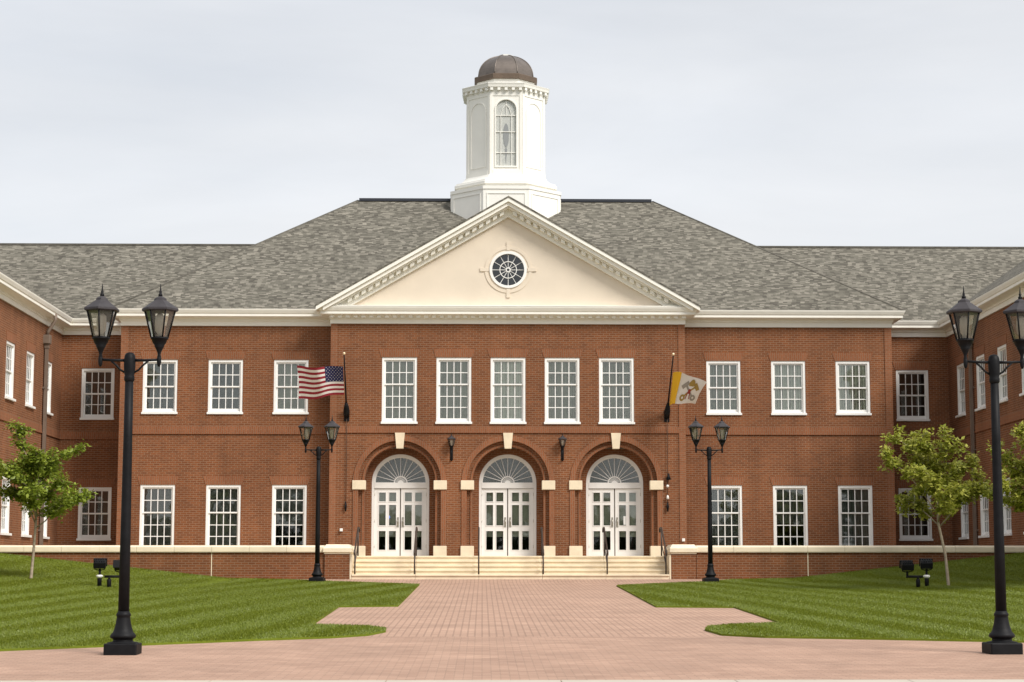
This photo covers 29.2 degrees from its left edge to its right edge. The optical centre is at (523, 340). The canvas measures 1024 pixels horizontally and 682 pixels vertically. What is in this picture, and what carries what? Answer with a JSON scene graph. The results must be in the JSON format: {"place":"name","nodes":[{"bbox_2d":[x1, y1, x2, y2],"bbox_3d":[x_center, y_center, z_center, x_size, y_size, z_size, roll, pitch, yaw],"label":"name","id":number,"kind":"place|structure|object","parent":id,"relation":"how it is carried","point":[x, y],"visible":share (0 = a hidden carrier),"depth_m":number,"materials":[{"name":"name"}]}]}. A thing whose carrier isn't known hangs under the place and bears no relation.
{"place":"outdoors","nodes":[
{"label":"outdoors","id":0,"kind":"place"},
{"bbox_2d":[0,553,419,650],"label":"lawn","id":1,"kind":"structure","parent":0,"point":[177,642],"depth_m":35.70,"materials":[{"name":"green plant"}]},
{"bbox_2d":[0,417,97,577],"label":"young tree","id":2,"kind":"object","parent":1,"relation":"on","point":[31,471],"visible":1,"depth_m":51.35,"materials":[{"name":"green plant"}]},
{"bbox_2d":[93,558,106,585],"bbox_3d":[-10.743,5.888,49.754,0.346,0.775,0.321,1,-7,-7],"label":"flood light","id":3,"kind":"object","parent":1,"relation":"on","point":[100,564],"visible":0.95,"depth_m":49.67,"materials":[{"name":"black metal"}]},
{"bbox_2d":[104,560,119,586],"bbox_3d":[-10.273,5.887,49.444,0.563,0.755,0.321,1,-7,-5],"label":"flood light","id":4,"kind":"object","parent":1,"relation":"on","point":[116,564],"visible":0.56,"depth_m":49.39,"materials":[{"name":"black metal"}]},
{"bbox_2d":[0,637,1023,680],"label":"brick plaza","id":5,"kind":"structure","parent":0,"point":[550,658],"depth_m":24.63,"materials":[{"name":"brick"}]},
{"bbox_2d":[84,284,177,654],"bbox_3d":[-5.251,1.698,26.081,1.237,4.970,0.490,0,-7,-1],"label":"street lamp","id":6,"kind":"object","parent":5,"relation":"on","point":[123,635],"visible":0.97,"depth_m":26.12,"materials":[{"name":"black metal"}]},
{"bbox_2d":[946,286,1023,654],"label":"street lamp","id":7,"kind":"object","parent":5,"relation":"on","point":[1001,635],"visible":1,"depth_m":26.33,"materials":[{"name":"black metal"}]},
{"bbox_2d":[0,679,1023,681],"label":"sidewalk","id":8,"kind":"structure","parent":0,"point":[1017,680],"depth_m":21.24,"materials":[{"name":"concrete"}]},
{"bbox_2d":[0,0,1023,246],"label":"sky","id":9,"kind":"structure","parent":0,"point":[756,122],"materials":[{"name":"white"}]},
{"bbox_2d":[300,579,773,636],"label":"brick path","id":10,"kind":"structure","parent":0,"point":[517,608],"depth_m":38.03,"materials":[{"name":"brick"}]},
{"bbox_2d":[298,416,339,581],"bbox_3d":[-6.027,4.658,57.744,1.237,4.970,0.490,0,-7,4],"label":"street lamp","id":11,"kind":"object","parent":10,"relation":"on","point":[316,574],"visible":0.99,"depth_m":57.80,"materials":[{"name":"black metal"}]},
{"bbox_2d":[688,415,729,581],"bbox_3d":[5.487,4.659,57.688,1.237,4.970,0.490,1,-7,-5],"label":"street lamp","id":12,"kind":"object","parent":10,"relation":"on","point":[710,574],"visible":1,"depth_m":57.74,"materials":[{"name":"black metal"}]},
{"bbox_2d":[616,552,1023,642],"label":"lawn","id":13,"kind":"structure","parent":0,"point":[866,638],"depth_m":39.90,"materials":[{"name":"green plant"}]},
{"bbox_2d":[899,560,922,586],"bbox_3d":[9.859,5.942,49.880,0.563,0.755,0.321,0,-7,-1],"label":"flood light","id":14,"kind":"object","parent":13,"relation":"on","point":[907,566],"visible":0.95,"depth_m":49.82,"materials":[{"name":"black metal"}]},
{"bbox_2d":[919,558,932,585],"bbox_3d":[10.306,5.943,50.191,0.346,0.775,0.321,-1,-7,7],"label":"flood light","id":15,"kind":"object","parent":13,"relation":"on","point":[926,564],"visible":0.98,"depth_m":50.10,"materials":[{"name":"black metal"}]},
{"bbox_2d":[877,423,992,585],"bbox_3d":[10.556,4.191,49.925,3.102,4.321,3.012,0,-7,-1],"label":"young tree","id":16,"kind":"object","parent":13,"relation":"on","point":[928,470],"visible":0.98,"depth_m":49.94,"materials":[{"name":"green plant"}]},
{"bbox_2d":[979,421,1023,511],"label":"young tree","id":17,"kind":"object","parent":13,"relation":"on","point":[1015,468],"visible":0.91,"depth_m":47.43,"materials":[{"name":"green plant"}]},
{"bbox_3d":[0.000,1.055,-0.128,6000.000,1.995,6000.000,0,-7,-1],"label":"ground","id":18,"kind":"structure","parent":0,"visible":0},
{"bbox_2d":[0,544,353,578],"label":"terrace wall","id":19,"kind":"structure","parent":18,"relation":"on","point":[269,561],"depth_m":59.04,"materials":[{"name":"red brick"}]},
{"bbox_2d":[350,554,670,578],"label":"entrance steps","id":20,"kind":"structure","parent":18,"relation":"on","point":[509,567],"depth_m":59.78,"materials":[{"name":"stone"}]},
{"bbox_2d":[353,527,359,573],"bbox_3d":[-5.107,6.489,60.092,0.100,1.630,2.352,0,-7,-1],"label":"handrail","id":21,"kind":"object","parent":20,"relation":"on","point":[355,553],"visible":1,"depth_m":59.89,"materials":[{"name":"brown metal"}]},
{"bbox_2d":[413,527,417,573],"bbox_3d":[-3.307,6.493,60.130,0.100,1.630,2.352,0,-7,-1],"label":"handrail","id":22,"kind":"object","parent":20,"relation":"on","point":[415,545],"visible":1,"depth_m":59.86,"materials":[{"name":"brown metal"}]},
{"bbox_2d":[478,527,479,573],"bbox_3d":[-1.373,6.498,60.170,0.100,1.630,2.352,0,-7,-1],"label":"handrail","id":23,"kind":"object","parent":20,"relation":"on","point":[478,547],"visible":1,"depth_m":59.44,"materials":[{"name":"brown metal"}]},
{"bbox_2d":[540,527,543,578],"bbox_3d":[0.577,6.503,60.210,0.100,1.630,2.352,0,-7,-1],"label":"handrail","id":24,"kind":"object","parent":20,"relation":"on","point":[542,544],"visible":1,"depth_m":59.53,"materials":[{"name":"brown metal"}]},
{"bbox_2d":[602,527,608,573],"bbox_3d":[2.512,6.508,60.251,0.100,1.630,2.352,0,-7,-1],"label":"handrail","id":25,"kind":"object","parent":20,"relation":"on","point":[606,552],"visible":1,"depth_m":60.06,"materials":[{"name":"brown metal"}]},
{"bbox_2d":[659,527,667,573],"bbox_3d":[4.291,6.512,60.288,0.100,1.630,2.352,0,-7,-1],"label":"handrail","id":26,"kind":"object","parent":20,"relation":"on","point":[662,535],"visible":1,"depth_m":59.92,"materials":[{"name":"brown metal"}]},
{"bbox_2d":[0,54,1023,555],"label":"brick building","id":27,"kind":"structure","parent":18,"relation":"on","point":[504,314],"depth_m":66.80,"materials":[{"name":"red brick"}]},
{"bbox_2d":[0,476,11,535],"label":"window","id":28,"kind":"structure","parent":27,"relation":"in","point":[5,506],"depth_m":61.61,"materials":[{"name":"white paint"}]},
{"bbox_2d":[5,341,15,401],"bbox_3d":[-16.232,0.948,61.809,0.282,1.835,1.180,0,-7,-1],"label":"window","id":29,"kind":"structure","parent":27,"relation":"in","point":[9,380],"depth_m":62.12,"materials":[{"name":"white paint"}]},
{"bbox_2d":[21,506,31,537],"bbox_3d":[-16.289,5.478,64.029,0.281,1.835,1.180,0,-7,-1],"label":"window","id":30,"kind":"structure","parent":27,"relation":"in","point":[25,520],"depth_m":64.35,"materials":[{"name":"white paint"}]},
{"bbox_2d":[25,351,35,408],"bbox_3d":[-16.289,1.279,64.539,0.282,1.835,1.180,0,-7,-1],"label":"window","id":31,"kind":"structure","parent":27,"relation":"in","point":[30,356],"depth_m":64.87,"materials":[{"name":"white paint"}]},
{"bbox_2d":[43,503,49,538],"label":"window","id":32,"kind":"structure","parent":27,"relation":"in","point":[45,523],"depth_m":67.12,"materials":[{"name":"white paint"}]},
{"bbox_2d":[47,361,52,415],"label":"window","id":33,"kind":"structure","parent":27,"relation":"in","point":[49,363],"depth_m":67.66,"materials":[{"name":"white paint"}]},
{"bbox_2d":[76,487,111,540],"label":"window","id":34,"kind":"structure","parent":27,"relation":"in","point":[80,537],"depth_m":68.81,"materials":[{"name":"white paint"}]},
{"bbox_2d":[79,368,114,419],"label":"window","id":35,"kind":"structure","parent":27,"relation":"in","point":[84,416],"depth_m":69.35,"materials":[{"name":"white paint"}]},
{"bbox_2d":[139,485,174,544],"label":"window","id":36,"kind":"structure","parent":27,"relation":"in","point":[157,502],"depth_m":66.36,"materials":[{"name":"glass"}]},
{"bbox_2d":[141,360,177,413],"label":"window","id":37,"kind":"structure","parent":27,"relation":"in","point":[159,383],"depth_m":66.88,"materials":[{"name":"grey glass"}]},
{"bbox_2d":[205,485,240,544],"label":"window","id":38,"kind":"structure","parent":27,"relation":"in","point":[223,502],"depth_m":66.40,"materials":[{"name":"glass"}]},
{"bbox_2d":[207,360,242,413],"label":"window","id":39,"kind":"structure","parent":27,"relation":"in","point":[225,379],"depth_m":66.93,"materials":[{"name":"grey glass"}]},
{"bbox_2d":[271,485,306,544],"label":"window","id":40,"kind":"structure","parent":27,"relation":"in","point":[289,507],"depth_m":66.47,"materials":[{"name":"white paint"}]},
{"bbox_2d":[272,360,308,413],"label":"window","id":41,"kind":"structure","parent":27,"relation":"in","point":[286,380],"depth_m":66.97,"materials":[{"name":"grey glass"}]},
{"bbox_2d":[343,352,349,510],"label":"flagpole","id":42,"kind":"object","parent":27,"relation":"attached to","point":[346,411],"visible":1,"depth_m":65.81,"materials":[{"name":"black metal"}]},
{"bbox_2d":[297,365,343,398],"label":"flag","id":43,"kind":"object","parent":42,"relation":"attached to","point":[317,383],"visible":1,"depth_m":65.24,"materials":[{"name":"multicoloured fabric"}]},
{"bbox_2d":[381,357,417,423],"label":"window","id":44,"kind":"structure","parent":27,"relation":"in","point":[400,373],"depth_m":66.34,"materials":[{"name":"white paint"}]},
{"bbox_2d":[371,454,428,555],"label":"door","id":45,"kind":"structure","parent":27,"relation":"in","point":[397,513],"depth_m":66.55,"materials":[{"name":"white paint"}]},
{"bbox_2d":[447,432,455,460],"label":"wall lantern","id":46,"kind":"object","parent":27,"relation":"attached to","point":[451,439],"depth_m":65.84,"materials":[{"name":"black metal"}]},
{"bbox_2d":[435,358,471,423],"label":"window","id":47,"kind":"structure","parent":27,"relation":"in","point":[457,371],"depth_m":66.37,"materials":[{"name":"white paint"}]},
{"bbox_2d":[479,454,535,555],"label":"door","id":48,"kind":"structure","parent":27,"relation":"in","point":[507,514],"depth_m":66.63,"materials":[{"name":"white paint"}]},
{"bbox_2d":[490,358,525,423],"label":"window","id":49,"kind":"structure","parent":27,"relation":"in","point":[504,382],"depth_m":66.42,"materials":[{"name":"white paint"}]},
{"bbox_2d":[490,251,526,287],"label":"round window","id":50,"kind":"structure","parent":27,"relation":"in","point":[508,269],"depth_m":66.81,"materials":[{"name":"grey glass"}]},
{"bbox_2d":[558,433,566,460],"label":"wall lantern","id":51,"kind":"object","parent":27,"relation":"attached to","point":[563,441],"depth_m":65.91,"materials":[{"name":"black metal"}]},
{"bbox_2d":[544,358,580,423],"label":"window","id":52,"kind":"structure","parent":27,"relation":"in","point":[565,407],"depth_m":66.45,"materials":[{"name":"white paint"}]},
{"bbox_2d":[586,455,643,555],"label":"door","id":53,"kind":"structure","parent":27,"relation":"in","point":[614,506],"depth_m":66.71,"materials":[{"name":"white paint"}]},
{"bbox_2d":[598,358,634,423],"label":"window","id":54,"kind":"structure","parent":27,"relation":"in","point":[610,396],"depth_m":66.49,"materials":[{"name":"white paint"}]},
{"bbox_2d":[664,353,674,511],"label":"flagpole","id":55,"kind":"object","parent":27,"relation":"attached to","point":[667,413],"visible":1,"depth_m":65.99,"materials":[{"name":"black metal"}]},
{"bbox_2d":[670,372,705,404],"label":"flag","id":56,"kind":"object","parent":55,"relation":"attached to","point":[685,388],"visible":1,"depth_m":65.28,"materials":[{"name":"white fabric"}]},
{"bbox_2d":[706,361,741,414],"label":"window","id":57,"kind":"structure","parent":27,"relation":"in","point":[732,384],"depth_m":67.29,"materials":[{"name":"grey glass"}]},
{"bbox_2d":[712,485,742,545],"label":"window","id":58,"kind":"structure","parent":27,"relation":"in","point":[726,502],"depth_m":66.76,"materials":[{"name":"glass"}]},
{"bbox_2d":[771,361,806,414],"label":"window","id":59,"kind":"structure","parent":27,"relation":"in","point":[778,378],"depth_m":67.32,"materials":[{"name":"white paint"}]},
{"bbox_2d":[773,485,807,545],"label":"window","id":60,"kind":"structure","parent":27,"relation":"in","point":[781,499],"depth_m":66.81,"materials":[{"name":"white paint"}]},
{"bbox_2d":[836,361,871,414],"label":"window","id":61,"kind":"structure","parent":27,"relation":"in","point":[843,382],"depth_m":67.37,"materials":[{"name":"white paint"}]},
{"bbox_2d":[838,485,872,545],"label":"window","id":62,"kind":"structure","parent":27,"relation":"in","point":[866,524],"depth_m":66.84,"materials":[{"name":"glass"}]},
{"bbox_2d":[896,370,929,420],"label":"window","id":63,"kind":"structure","parent":27,"relation":"in","point":[926,396],"depth_m":69.95,"materials":[{"name":"white paint"}]},
{"bbox_2d":[899,488,932,540],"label":"window","id":64,"kind":"structure","parent":27,"relation":"in","point":[908,537],"depth_m":69.39,"materials":[{"name":"white paint"}]},
{"bbox_2d":[955,363,965,417],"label":"window","id":65,"kind":"structure","parent":27,"relation":"in","point":[960,368],"depth_m":68.41,"materials":[{"name":"white paint"}]},
{"bbox_2d":[959,489,968,539],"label":"window","id":66,"kind":"structure","parent":27,"relation":"in","point":[964,511],"depth_m":67.95,"materials":[{"name":"white paint"}]},
{"bbox_2d":[975,354,985,411],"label":"window","id":67,"kind":"structure","parent":27,"relation":"in","point":[981,405],"depth_m":65.77,"materials":[{"name":"white paint"}]},
{"bbox_2d":[978,482,989,537],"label":"window","id":68,"kind":"structure","parent":27,"relation":"in","point":[984,511],"depth_m":65.25,"materials":[{"name":"white paint"}]},
{"bbox_2d":[997,344,1007,403],"bbox_3d":[15.358,1.057,62.714,0.282,1.835,1.180,0,-7,-1],"label":"window","id":69,"kind":"structure","parent":27,"relation":"in","point":[1003,393],"depth_m":62.95,"materials":[{"name":"white paint"}]},
{"bbox_2d":[1003,478,1011,535],"bbox_3d":[15.357,5.257,62.205,0.280,1.835,1.180,0,-7,-1],"label":"window","id":70,"kind":"structure","parent":27,"relation":"in","point":[1006,513],"depth_m":62.44,"materials":[{"name":"white paint"}]},
{"bbox_2d":[1019,368,1023,395],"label":"window","id":71,"kind":"structure","parent":27,"relation":"in","point":[1022,394],"depth_m":60.42,"materials":[{"name":"white paint"}]},
{"bbox_2d":[666,544,1023,578],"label":"terrace wall","id":72,"kind":"structure","parent":18,"relation":"on","point":[689,561],"depth_m":59.41,"materials":[{"name":"red brick"}]}
]}

